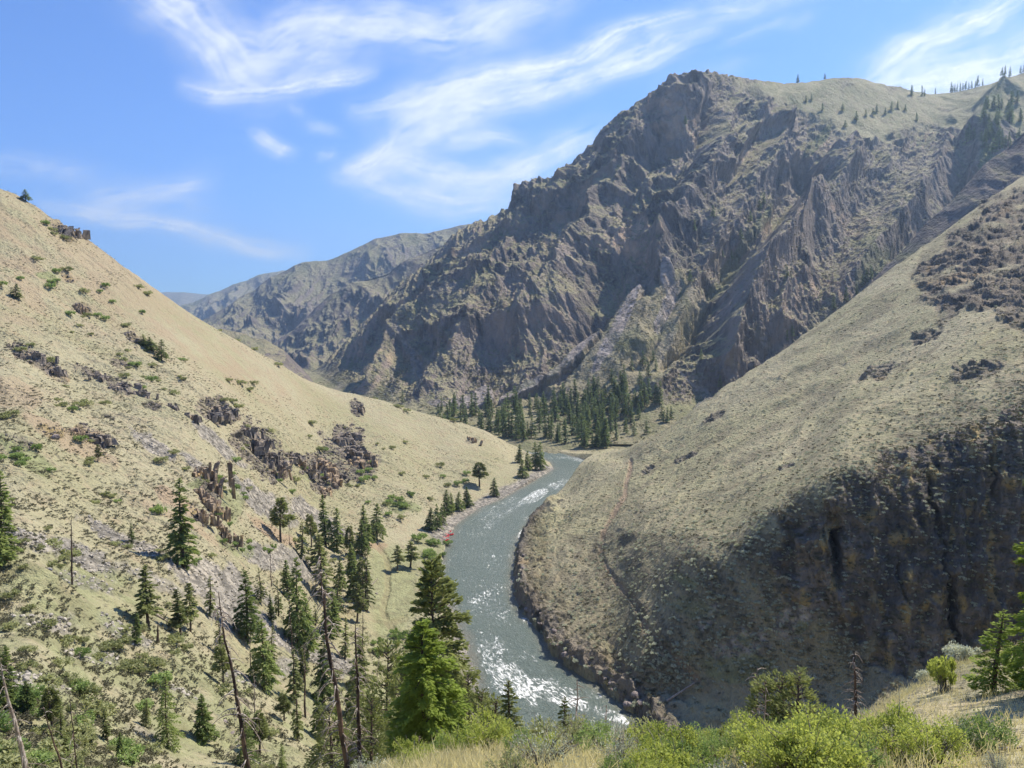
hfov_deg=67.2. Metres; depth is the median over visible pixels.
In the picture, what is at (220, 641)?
pine tree
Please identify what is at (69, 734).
shrub
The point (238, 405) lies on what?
shrub
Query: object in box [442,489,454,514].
fir tree
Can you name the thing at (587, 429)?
pine tree
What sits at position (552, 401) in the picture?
pine tree
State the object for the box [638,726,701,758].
leafy shrub
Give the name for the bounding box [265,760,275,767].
shrub
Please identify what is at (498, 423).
pine tree
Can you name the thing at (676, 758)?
leafy shrub
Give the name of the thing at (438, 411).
pine tree
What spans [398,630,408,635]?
bush
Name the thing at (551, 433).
pine tree
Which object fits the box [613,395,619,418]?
pine tree
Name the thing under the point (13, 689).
fir tree
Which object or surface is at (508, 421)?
pine tree
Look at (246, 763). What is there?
dead tree
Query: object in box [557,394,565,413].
pine tree
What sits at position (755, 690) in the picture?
pine tree
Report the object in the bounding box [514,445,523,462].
fir tree
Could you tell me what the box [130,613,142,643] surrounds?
fir tree
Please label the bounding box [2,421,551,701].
talus rubble
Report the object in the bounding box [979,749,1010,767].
grey shrub
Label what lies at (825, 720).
leafy shrub
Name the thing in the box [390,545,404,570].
pine tree
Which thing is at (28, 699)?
fir tree
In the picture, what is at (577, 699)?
dead tree
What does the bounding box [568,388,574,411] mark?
pine tree
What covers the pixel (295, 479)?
shrub
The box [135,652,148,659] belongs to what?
shrub
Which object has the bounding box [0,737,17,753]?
shrub
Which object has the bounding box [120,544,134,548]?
shrub
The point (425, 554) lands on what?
bush
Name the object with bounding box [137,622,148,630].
shrub
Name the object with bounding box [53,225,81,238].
rock crag
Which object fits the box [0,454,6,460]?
bush
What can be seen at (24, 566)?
bush
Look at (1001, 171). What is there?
hills
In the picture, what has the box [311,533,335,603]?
pine tree
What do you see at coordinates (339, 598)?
pine tree
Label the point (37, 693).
shrub
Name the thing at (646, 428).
pine tree
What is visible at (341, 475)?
rock crag
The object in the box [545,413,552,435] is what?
pine tree
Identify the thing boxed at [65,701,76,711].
shrub
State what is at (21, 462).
bush
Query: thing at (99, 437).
rock crag
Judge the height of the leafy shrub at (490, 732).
1.418 m
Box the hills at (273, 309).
[202,224,471,342]
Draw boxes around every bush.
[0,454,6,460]
[9,452,18,458]
[11,446,22,451]
[14,460,27,466]
[18,456,31,460]
[18,563,27,568]
[30,443,42,449]
[34,543,45,550]
[44,282,55,288]
[46,559,57,566]
[52,268,60,273]
[57,563,65,568]
[59,554,70,560]
[65,310,75,315]
[100,315,109,320]
[148,504,167,514]
[231,456,241,461]
[247,544,253,550]
[356,469,364,474]
[359,476,368,481]
[389,628,399,632]
[394,496,404,500]
[394,634,404,639]
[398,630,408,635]
[400,502,410,507]
[407,491,415,496]
[411,532,427,541]
[422,551,429,557]
[427,548,435,554]
[429,539,441,545]
[442,540,452,544]
[453,480,462,484]
[853,707,873,716]
[914,669,931,681]
[941,640,983,664]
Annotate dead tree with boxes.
[0,662,47,767]
[39,706,78,767]
[60,515,80,584]
[67,702,80,767]
[156,624,158,642]
[211,593,273,767]
[251,670,256,712]
[270,553,272,586]
[285,588,297,658]
[298,646,311,720]
[300,552,372,767]
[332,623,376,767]
[360,555,371,612]
[568,680,587,719]
[745,666,764,718]
[761,688,772,719]
[839,651,870,719]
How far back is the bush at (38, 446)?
254.50 m
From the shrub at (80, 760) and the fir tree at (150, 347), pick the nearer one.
the shrub at (80, 760)
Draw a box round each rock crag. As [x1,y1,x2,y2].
[12,350,58,364]
[44,366,68,376]
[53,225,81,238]
[68,427,88,435]
[72,304,88,313]
[75,228,90,239]
[87,431,118,445]
[88,372,108,382]
[94,441,106,448]
[108,381,142,391]
[127,389,158,399]
[128,338,157,347]
[166,403,179,410]
[184,412,202,423]
[192,461,232,486]
[193,488,211,504]
[195,508,219,526]
[201,477,235,498]
[204,497,230,521]
[205,411,223,422]
[208,403,238,420]
[216,520,227,537]
[222,528,242,547]
[240,425,265,438]
[246,436,275,455]
[260,451,280,468]
[271,468,292,480]
[276,458,293,471]
[286,451,305,463]
[297,461,317,470]
[304,467,326,478]
[316,458,339,476]
[319,486,332,497]
[321,472,342,488]
[332,431,361,446]
[335,445,374,465]
[339,473,349,481]
[344,456,377,470]
[350,404,365,413]
[467,436,482,444]
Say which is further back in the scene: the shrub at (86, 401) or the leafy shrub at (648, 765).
the shrub at (86, 401)
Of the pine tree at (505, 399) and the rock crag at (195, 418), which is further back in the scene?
the pine tree at (505, 399)
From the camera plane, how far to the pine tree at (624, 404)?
1028.52 m
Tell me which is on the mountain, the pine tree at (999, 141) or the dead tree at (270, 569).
the pine tree at (999, 141)
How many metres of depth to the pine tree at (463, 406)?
1049.48 m
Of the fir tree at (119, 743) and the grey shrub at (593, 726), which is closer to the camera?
the grey shrub at (593, 726)
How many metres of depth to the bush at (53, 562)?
164.86 m
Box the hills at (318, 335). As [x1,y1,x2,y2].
[272,246,442,371]
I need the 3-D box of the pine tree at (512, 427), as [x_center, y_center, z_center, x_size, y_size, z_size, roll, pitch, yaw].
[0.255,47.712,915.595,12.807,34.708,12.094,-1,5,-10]
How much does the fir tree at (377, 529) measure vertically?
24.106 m
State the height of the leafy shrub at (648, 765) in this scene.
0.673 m
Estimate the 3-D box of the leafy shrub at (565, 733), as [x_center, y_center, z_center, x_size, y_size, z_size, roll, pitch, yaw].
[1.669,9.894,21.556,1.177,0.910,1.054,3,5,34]
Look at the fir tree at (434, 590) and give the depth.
79.92 m
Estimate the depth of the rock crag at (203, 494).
295.27 m
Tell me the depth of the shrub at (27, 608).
141.99 m
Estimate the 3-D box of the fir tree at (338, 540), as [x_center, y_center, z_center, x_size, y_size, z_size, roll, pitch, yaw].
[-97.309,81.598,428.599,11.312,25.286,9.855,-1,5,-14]
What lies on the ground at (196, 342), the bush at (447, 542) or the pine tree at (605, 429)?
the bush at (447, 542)
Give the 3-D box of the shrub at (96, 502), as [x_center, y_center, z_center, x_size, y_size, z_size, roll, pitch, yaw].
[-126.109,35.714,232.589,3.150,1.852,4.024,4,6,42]
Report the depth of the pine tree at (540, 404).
1015.39 m
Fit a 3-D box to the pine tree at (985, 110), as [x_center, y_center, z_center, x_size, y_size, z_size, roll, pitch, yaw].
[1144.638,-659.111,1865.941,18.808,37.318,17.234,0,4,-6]
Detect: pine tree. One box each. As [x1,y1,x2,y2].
[35,686,64,732]
[54,707,71,757]
[94,444,104,461]
[99,708,112,741]
[130,564,164,628]
[140,700,151,728]
[168,588,189,634]
[181,582,198,632]
[203,574,217,616]
[210,645,232,683]
[213,612,227,655]
[244,709,268,754]
[254,568,268,602]
[267,621,278,660]
[268,497,296,541]
[271,693,292,720]
[274,579,283,615]
[284,649,303,703]
[290,684,303,740]
[295,520,309,558]
[297,648,310,679]
[303,514,317,546]
[303,702,356,767]
[308,535,328,567]
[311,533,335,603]
[312,601,318,624]
[330,689,388,767]
[331,698,344,746]
[333,573,346,614]
[338,617,350,659]
[343,525,355,551]
[345,642,373,688]
[345,657,375,760]
[346,582,368,622]
[350,557,371,596]
[356,552,375,611]
[356,637,405,762]
[378,660,406,762]
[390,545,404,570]
[404,541,421,567]
[436,403,441,416]
[444,399,451,418]
[445,403,452,419]
[449,671,491,732]
[452,392,456,414]
[456,395,467,416]
[456,685,498,735]
[457,403,462,420]
[463,410,467,423]
[469,393,478,414]
[469,398,474,416]
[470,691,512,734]
[471,462,489,486]
[479,414,484,429]
[482,397,489,416]
[485,385,490,405]
[485,409,492,428]
[485,414,493,431]
[489,399,494,415]
[492,411,501,434]
[498,412,505,434]
[502,421,507,437]
[503,397,508,418]
[505,409,512,436]
[506,393,511,411]
[508,410,514,437]
[511,385,515,404]
[512,403,521,426]
[512,422,520,439]
[515,415,521,434]
[517,407,522,432]
[519,414,528,436]
[519,418,527,440]
[526,393,531,406]
[527,401,532,416]
[527,416,537,437]
[533,393,537,410]
[533,409,543,432]
[537,398,543,422]
[540,392,545,413]
[541,401,547,420]
[542,416,547,437]
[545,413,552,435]
[547,421,554,440]
[548,390,557,410]
[550,397,561,420]
[550,409,554,426]
[552,399,559,420]
[554,423,560,442]
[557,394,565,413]
[560,382,565,399]
[560,419,570,443]
[566,403,572,422]
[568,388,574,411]
[568,413,575,434]
[572,379,576,401]
[575,404,582,421]
[575,419,580,437]
[576,414,586,439]
[579,389,586,407]
[579,421,588,446]
[581,406,585,426]
[582,428,587,447]
[585,407,591,423]
[585,420,590,438]
[586,378,589,395]
[587,416,592,433]
[588,387,593,407]
[589,398,593,417]
[590,432,594,447]
[591,378,597,397]
[591,397,598,419]
[592,408,597,431]
[593,420,601,441]
[593,427,601,444]
[594,377,600,393]
[595,429,601,447]
[598,390,605,408]
[599,418,612,444]
[600,388,607,409]
[600,409,604,427]
[600,417,610,445]
[601,430,609,447]
[605,389,611,410]
[608,411,613,433]
[609,394,614,415]
[610,378,615,397]
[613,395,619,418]
[613,423,618,439]
[616,386,621,402]
[617,370,622,391]
[620,393,627,414]
[621,365,626,382]
[621,376,628,395]
[622,382,630,400]
[623,418,627,432]
[625,395,632,415]
[628,403,634,422]
[631,389,638,404]
[631,420,637,434]
[633,393,639,406]
[636,404,640,418]
[637,370,643,384]
[638,382,647,403]
[638,389,643,409]
[640,350,646,365]
[641,383,649,405]
[643,422,649,433]
[645,361,651,375]
[646,378,651,396]
[650,384,659,402]
[653,385,662,401]
[657,381,663,403]
[658,406,664,418]
[661,410,665,421]
[665,407,670,422]
[730,674,791,724]
[752,668,805,722]
[763,665,822,725]
[843,287,848,301]
[863,269,868,282]
[963,130,969,143]
[980,104,986,118]
[981,134,987,147]
[982,96,988,110]
[989,138,997,153]
[991,96,996,108]
[995,134,1003,148]
[996,94,1001,107]
[996,114,1000,128]
[1001,128,1004,142]
[1006,109,1013,123]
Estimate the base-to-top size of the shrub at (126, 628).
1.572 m
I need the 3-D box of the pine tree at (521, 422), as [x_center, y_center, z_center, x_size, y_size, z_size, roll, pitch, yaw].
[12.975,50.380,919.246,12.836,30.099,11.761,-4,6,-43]
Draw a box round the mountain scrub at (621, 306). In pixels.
[319,84,937,447]
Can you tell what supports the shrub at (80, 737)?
on the ground at (196, 342)
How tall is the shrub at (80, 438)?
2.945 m
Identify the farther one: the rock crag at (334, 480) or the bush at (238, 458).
the rock crag at (334, 480)
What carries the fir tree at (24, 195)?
on the ground at (196, 342)
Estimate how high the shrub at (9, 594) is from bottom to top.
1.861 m
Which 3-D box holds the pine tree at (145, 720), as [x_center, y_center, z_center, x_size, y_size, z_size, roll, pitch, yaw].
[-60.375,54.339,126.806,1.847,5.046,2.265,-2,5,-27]
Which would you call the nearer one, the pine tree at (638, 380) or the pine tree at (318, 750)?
the pine tree at (318, 750)
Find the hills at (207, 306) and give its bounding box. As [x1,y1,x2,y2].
[180,270,285,319]
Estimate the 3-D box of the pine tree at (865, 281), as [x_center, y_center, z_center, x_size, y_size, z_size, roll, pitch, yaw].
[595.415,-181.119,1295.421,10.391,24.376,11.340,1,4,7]
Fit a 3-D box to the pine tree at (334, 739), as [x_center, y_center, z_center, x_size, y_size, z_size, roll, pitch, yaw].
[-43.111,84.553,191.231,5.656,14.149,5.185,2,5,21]
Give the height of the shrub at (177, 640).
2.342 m
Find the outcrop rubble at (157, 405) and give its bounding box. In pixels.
[5,222,379,549]
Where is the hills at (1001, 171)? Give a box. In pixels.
[581,133,1023,445]
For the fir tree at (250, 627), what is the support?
on the ground at (196, 342)
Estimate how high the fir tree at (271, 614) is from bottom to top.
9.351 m
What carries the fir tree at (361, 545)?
on the ground at (196, 342)
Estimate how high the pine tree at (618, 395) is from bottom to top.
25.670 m
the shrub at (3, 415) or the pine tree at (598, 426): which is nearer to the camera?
the shrub at (3, 415)
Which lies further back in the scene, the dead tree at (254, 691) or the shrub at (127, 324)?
the shrub at (127, 324)
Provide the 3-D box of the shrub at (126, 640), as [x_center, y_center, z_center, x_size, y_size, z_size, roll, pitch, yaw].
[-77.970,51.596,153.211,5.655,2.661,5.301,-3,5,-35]
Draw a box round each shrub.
[0,412,10,418]
[0,588,20,598]
[0,620,19,629]
[0,713,14,731]
[0,735,31,754]
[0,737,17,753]
[0,748,19,767]
[0,752,12,765]
[0,763,12,767]
[5,410,19,416]
[11,756,40,767]
[12,346,27,351]
[12,681,46,700]
[14,659,40,670]
[17,645,38,652]
[18,538,31,543]
[20,604,35,611]
[25,737,70,757]
[25,747,56,767]
[28,723,56,735]
[31,255,45,260]
[31,708,44,717]
[36,617,58,629]
[36,673,64,690]
[39,762,70,767]
[43,525,52,529]
[43,752,84,767]
[45,537,63,548]
[46,356,54,361]
[46,467,55,471]
[46,726,74,738]
[52,656,75,668]
[55,758,79,767]
[58,548,82,559]
[58,634,73,641]
[59,266,73,271]
[59,637,73,646]
[59,672,82,684]
[60,234,70,238]
[64,715,96,737]
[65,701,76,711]
[67,406,77,410]
[69,677,92,694]
[70,732,89,748]
[70,748,89,761]
[71,635,81,641]
[72,401,85,407]
[73,434,88,441]
[73,646,91,657]
[73,682,104,700]
[73,712,94,725]
[77,636,90,643]
[79,288,89,293]
[79,399,93,404]
[79,697,108,715]
[80,731,97,745]
[82,312,94,316]
[83,460,93,464]
[83,740,98,751]
[84,456,95,460]
[85,709,94,715]
[90,499,99,503]
[90,651,109,659]
[95,700,119,718]
[97,400,111,404]
[97,644,112,651]
[99,491,110,495]
[100,637,123,648]
[106,744,116,752]
[108,735,135,748]
[109,540,122,546]
[110,743,145,767]
[112,633,134,649]
[116,666,126,670]
[117,372,130,377]
[120,322,131,326]
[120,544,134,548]
[120,624,132,632]
[120,656,143,671]
[127,361,141,367]
[129,665,148,673]
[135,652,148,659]
[135,698,153,710]
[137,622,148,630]
[140,656,162,671]
[143,290,151,294]
[144,740,165,754]
[145,375,158,380]
[146,670,172,685]
[147,763,161,767]
[152,455,169,462]
[154,659,169,667]
[155,553,169,560]
[166,631,186,637]
[166,634,186,645]
[168,449,180,454]
[168,646,181,654]
[169,389,180,395]
[180,642,195,650]
[208,552,217,558]
[215,681,232,695]
[234,403,244,407]
[237,380,248,384]
[242,687,251,694]
[258,762,268,767]
[260,726,279,737]
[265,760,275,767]
[292,476,300,481]
[334,669,343,676]
[350,753,392,767]
[356,633,369,642]
[389,734,437,767]
[431,730,470,756]
[434,462,444,466]
[437,724,471,758]
[455,703,516,753]
[484,746,535,767]
[502,730,529,753]
[507,725,583,767]
[508,726,534,747]
[518,712,566,738]
[523,724,561,758]
[548,707,600,752]
[556,721,577,742]
[571,717,618,756]
[574,715,609,736]
[590,725,640,766]
[597,750,637,767]
[600,718,626,738]
[619,746,661,767]
[623,711,702,759]
[623,715,675,743]
[623,728,709,767]
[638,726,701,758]
[644,748,704,767]
[653,730,722,767]
[690,721,725,744]
[690,727,712,740]
[690,756,726,767]
[699,732,740,763]
[701,758,751,767]
[713,749,747,767]
[716,706,782,767]
[717,704,766,742]
[720,726,757,756]
[721,722,768,750]
[732,720,777,753]
[744,744,761,767]
[745,719,832,767]
[754,694,876,767]
[769,717,831,742]
[781,703,860,743]
[828,732,895,767]
[836,737,871,756]
[842,718,884,752]
[845,700,942,767]
[848,714,892,736]
[875,723,897,740]
[893,710,977,767]
[926,653,957,692]
[932,718,978,754]
[950,708,1020,754]
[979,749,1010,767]
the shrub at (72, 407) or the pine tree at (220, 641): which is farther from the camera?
the shrub at (72, 407)
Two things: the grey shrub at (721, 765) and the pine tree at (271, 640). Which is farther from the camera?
the pine tree at (271, 640)
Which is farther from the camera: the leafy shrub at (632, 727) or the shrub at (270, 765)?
the shrub at (270, 765)
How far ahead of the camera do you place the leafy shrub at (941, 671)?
27.99 m
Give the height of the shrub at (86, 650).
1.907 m
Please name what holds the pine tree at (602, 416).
on the ground at (196, 342)
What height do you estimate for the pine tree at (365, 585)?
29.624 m
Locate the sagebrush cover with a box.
[514,186,1023,729]
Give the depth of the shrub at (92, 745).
99.40 m
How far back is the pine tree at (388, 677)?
155.00 m
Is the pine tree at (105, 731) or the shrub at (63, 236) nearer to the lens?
the pine tree at (105, 731)
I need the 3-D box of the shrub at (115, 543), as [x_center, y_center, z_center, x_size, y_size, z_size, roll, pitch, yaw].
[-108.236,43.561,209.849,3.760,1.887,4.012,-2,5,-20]
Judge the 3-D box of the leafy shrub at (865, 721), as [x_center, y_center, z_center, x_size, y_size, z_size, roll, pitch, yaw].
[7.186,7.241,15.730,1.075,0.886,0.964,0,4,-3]
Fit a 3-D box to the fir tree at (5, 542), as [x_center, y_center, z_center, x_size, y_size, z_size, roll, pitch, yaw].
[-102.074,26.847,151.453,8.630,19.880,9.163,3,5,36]
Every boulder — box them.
[51,434,59,438]
[630,691,639,697]
[637,699,642,705]
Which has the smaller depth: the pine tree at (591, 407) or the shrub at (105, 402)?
the shrub at (105, 402)
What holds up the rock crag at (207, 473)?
on the ground at (196, 342)
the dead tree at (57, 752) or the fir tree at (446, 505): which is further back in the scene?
the fir tree at (446, 505)
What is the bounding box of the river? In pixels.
[440,451,645,734]
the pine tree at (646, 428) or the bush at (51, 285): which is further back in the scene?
the pine tree at (646, 428)
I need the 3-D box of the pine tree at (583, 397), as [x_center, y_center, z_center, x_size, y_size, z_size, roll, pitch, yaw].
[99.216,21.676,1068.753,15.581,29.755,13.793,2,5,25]
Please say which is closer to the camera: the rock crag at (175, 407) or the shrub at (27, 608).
the shrub at (27, 608)
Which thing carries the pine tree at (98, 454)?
on the ground at (196, 342)
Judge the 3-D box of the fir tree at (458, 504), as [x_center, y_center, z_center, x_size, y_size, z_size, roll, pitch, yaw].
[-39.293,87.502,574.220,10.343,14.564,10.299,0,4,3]
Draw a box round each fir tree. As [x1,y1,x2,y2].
[0,470,24,565]
[0,645,21,712]
[9,284,22,297]
[15,680,36,715]
[20,189,32,200]
[114,732,122,756]
[128,523,135,543]
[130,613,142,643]
[138,334,148,346]
[144,337,160,350]
[153,340,169,360]
[153,676,185,753]
[163,477,200,570]
[193,694,219,745]
[230,570,262,644]
[231,707,261,767]
[245,619,285,694]
[266,595,276,621]
[277,744,287,767]
[279,560,294,598]
[282,557,318,654]
[299,599,320,659]
[309,692,328,741]
[310,635,339,708]
[317,495,334,546]
[318,589,344,639]
[328,508,344,553]
[333,558,348,589]
[343,661,361,719]
[344,543,361,598]
[344,546,356,573]
[353,520,370,555]
[359,505,374,543]
[367,503,387,542]
[383,618,473,757]
[389,553,481,758]
[421,507,436,530]
[432,504,443,529]
[439,503,447,524]
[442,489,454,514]
[449,493,454,512]
[454,492,465,510]
[462,487,474,506]
[489,477,499,495]
[495,680,523,738]
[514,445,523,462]
[517,459,529,477]
[524,451,532,469]
[530,442,540,469]
[534,442,547,469]
[557,695,570,729]
[961,608,1023,696]
[999,484,1023,690]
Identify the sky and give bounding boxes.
[0,0,1023,293]
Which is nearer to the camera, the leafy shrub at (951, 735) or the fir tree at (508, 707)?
the leafy shrub at (951, 735)
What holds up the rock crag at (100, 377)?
on the ground at (196, 342)
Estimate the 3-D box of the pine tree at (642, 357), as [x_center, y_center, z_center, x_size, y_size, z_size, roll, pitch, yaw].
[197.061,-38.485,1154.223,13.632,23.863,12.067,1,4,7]
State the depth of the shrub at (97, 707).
115.25 m
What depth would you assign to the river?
363.45 m
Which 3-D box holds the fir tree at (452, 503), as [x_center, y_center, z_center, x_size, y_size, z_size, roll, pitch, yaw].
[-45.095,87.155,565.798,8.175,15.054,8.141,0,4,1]
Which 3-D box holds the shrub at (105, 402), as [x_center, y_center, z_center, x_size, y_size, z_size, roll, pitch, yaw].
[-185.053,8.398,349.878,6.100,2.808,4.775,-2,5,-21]
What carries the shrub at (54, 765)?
on the ground at (196, 342)
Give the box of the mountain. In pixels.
[305,69,1023,453]
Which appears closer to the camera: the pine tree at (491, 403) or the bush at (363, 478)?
the bush at (363, 478)
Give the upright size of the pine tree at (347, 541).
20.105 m
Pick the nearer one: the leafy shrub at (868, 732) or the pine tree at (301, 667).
the leafy shrub at (868, 732)
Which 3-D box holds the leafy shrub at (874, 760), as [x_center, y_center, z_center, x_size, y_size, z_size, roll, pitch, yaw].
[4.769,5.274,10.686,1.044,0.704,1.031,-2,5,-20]
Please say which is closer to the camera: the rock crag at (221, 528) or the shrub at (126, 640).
the shrub at (126, 640)
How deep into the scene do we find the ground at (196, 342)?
338.00 m
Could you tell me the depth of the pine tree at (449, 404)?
1012.84 m
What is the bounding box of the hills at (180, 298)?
[161,292,208,305]
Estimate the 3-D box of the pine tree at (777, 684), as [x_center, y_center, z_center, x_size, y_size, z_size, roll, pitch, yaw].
[14.796,19.515,42.505,3.995,7.307,4.493,-2,5,-20]
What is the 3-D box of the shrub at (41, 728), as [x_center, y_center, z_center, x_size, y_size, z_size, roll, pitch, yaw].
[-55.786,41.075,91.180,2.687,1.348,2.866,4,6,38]
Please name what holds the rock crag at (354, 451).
on the ground at (196, 342)
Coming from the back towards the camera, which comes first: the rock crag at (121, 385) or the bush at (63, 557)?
the rock crag at (121, 385)
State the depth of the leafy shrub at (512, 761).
10.48 m
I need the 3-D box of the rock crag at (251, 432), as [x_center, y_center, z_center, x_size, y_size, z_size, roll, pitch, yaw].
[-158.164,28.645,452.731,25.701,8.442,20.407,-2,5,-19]
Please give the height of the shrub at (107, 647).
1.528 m
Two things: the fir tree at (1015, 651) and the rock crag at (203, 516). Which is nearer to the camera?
the fir tree at (1015, 651)
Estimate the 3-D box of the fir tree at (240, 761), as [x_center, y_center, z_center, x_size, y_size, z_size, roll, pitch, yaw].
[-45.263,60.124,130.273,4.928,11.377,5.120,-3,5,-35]
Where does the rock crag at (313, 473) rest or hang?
on the ground at (196, 342)
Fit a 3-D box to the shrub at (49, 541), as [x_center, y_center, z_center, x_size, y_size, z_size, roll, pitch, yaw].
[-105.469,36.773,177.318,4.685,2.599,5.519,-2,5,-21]
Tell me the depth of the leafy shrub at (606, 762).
11.22 m
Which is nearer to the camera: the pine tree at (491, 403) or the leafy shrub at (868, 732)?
the leafy shrub at (868, 732)
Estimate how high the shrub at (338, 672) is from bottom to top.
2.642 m
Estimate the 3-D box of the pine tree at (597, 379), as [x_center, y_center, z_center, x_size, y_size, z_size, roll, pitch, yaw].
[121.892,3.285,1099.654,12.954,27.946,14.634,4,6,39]
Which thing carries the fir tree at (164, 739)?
on the ground at (196, 342)
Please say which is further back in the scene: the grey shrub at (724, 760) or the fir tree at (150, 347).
the fir tree at (150, 347)
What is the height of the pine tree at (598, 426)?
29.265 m
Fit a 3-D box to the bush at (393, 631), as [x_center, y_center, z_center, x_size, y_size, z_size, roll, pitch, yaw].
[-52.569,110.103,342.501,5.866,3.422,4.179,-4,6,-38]
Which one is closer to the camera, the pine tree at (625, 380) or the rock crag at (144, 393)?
the rock crag at (144, 393)
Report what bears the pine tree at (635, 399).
on the ground at (196, 342)
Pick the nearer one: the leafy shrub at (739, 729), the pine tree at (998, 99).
the leafy shrub at (739, 729)
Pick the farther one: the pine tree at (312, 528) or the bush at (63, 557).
the pine tree at (312, 528)
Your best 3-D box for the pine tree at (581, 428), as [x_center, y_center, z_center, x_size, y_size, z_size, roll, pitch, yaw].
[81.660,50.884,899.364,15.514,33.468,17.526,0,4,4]
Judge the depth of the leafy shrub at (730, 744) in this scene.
14.97 m
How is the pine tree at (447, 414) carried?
on the ground at (196, 342)
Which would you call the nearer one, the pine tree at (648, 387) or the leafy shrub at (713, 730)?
the leafy shrub at (713, 730)
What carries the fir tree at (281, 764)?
on the ground at (196, 342)
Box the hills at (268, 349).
[219,329,312,381]
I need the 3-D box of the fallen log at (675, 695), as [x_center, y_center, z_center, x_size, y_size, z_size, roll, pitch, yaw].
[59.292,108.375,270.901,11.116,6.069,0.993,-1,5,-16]
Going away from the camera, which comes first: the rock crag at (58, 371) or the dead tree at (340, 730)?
the dead tree at (340, 730)
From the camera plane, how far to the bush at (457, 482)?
636.27 m
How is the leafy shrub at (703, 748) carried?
on the ground at (196, 342)
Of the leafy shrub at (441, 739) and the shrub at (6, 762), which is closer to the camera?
the leafy shrub at (441, 739)
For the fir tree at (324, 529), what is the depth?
426.28 m
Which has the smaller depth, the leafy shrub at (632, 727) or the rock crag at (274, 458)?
the leafy shrub at (632, 727)
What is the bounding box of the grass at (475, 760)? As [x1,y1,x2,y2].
[366,639,1023,767]
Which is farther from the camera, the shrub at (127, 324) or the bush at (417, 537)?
the shrub at (127, 324)
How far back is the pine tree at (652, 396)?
1048.69 m
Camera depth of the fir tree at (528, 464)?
725.09 m
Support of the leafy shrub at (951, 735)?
on the ground at (196, 342)
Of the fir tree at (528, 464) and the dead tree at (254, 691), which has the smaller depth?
the dead tree at (254, 691)
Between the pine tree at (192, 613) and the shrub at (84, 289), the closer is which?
the pine tree at (192, 613)
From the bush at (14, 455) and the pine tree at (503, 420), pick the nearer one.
the bush at (14, 455)
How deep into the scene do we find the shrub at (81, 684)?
119.01 m
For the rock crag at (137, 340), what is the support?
on the ground at (196, 342)
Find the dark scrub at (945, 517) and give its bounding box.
[3,187,1023,731]
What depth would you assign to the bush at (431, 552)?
458.38 m
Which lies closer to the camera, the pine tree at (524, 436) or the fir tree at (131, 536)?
the fir tree at (131, 536)
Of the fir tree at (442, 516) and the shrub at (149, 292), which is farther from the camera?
the shrub at (149, 292)
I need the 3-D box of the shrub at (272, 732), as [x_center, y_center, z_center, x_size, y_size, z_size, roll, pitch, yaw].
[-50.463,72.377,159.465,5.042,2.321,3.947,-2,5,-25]
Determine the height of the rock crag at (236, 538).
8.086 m
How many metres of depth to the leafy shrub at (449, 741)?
19.56 m
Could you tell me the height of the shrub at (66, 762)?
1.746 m
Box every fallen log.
[666,682,694,701]
[973,746,1022,753]
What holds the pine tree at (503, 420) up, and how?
on the ground at (196, 342)
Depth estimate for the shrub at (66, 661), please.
126.85 m
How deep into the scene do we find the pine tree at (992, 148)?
1781.30 m
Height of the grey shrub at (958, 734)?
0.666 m
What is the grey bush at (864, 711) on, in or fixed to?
on the ground at (196, 342)
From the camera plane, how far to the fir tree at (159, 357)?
468.63 m
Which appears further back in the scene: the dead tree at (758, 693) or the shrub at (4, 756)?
the shrub at (4, 756)
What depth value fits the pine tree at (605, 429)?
868.02 m
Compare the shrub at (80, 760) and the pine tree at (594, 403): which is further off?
the pine tree at (594, 403)
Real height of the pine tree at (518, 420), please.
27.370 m
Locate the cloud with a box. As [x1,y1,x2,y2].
[75,0,1023,256]
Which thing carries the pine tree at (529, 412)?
on the ground at (196, 342)
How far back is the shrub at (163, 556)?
212.81 m
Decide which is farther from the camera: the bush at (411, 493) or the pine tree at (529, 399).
the pine tree at (529, 399)
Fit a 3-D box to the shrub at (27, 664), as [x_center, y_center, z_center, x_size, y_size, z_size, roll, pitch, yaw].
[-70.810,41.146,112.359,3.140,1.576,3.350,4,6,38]
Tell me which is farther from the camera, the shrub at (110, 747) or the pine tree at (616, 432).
the pine tree at (616, 432)
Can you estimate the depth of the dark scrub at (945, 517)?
261.09 m
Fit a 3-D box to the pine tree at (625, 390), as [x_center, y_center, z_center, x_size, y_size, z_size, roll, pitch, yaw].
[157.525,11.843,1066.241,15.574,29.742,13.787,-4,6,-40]
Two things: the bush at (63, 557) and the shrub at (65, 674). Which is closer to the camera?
the shrub at (65, 674)
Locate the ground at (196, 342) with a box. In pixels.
[0,176,1023,767]
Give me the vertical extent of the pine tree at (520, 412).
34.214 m
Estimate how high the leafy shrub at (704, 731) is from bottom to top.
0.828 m
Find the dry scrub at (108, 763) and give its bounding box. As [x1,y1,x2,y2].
[0,193,514,767]
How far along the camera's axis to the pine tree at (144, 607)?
169.46 m
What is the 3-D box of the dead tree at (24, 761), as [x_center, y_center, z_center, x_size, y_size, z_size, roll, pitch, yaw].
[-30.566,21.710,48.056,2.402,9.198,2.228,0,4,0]
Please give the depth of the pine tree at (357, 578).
366.32 m
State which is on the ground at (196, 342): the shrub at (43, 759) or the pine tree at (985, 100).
the shrub at (43, 759)
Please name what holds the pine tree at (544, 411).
on the ground at (196, 342)
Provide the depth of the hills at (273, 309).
4379.91 m

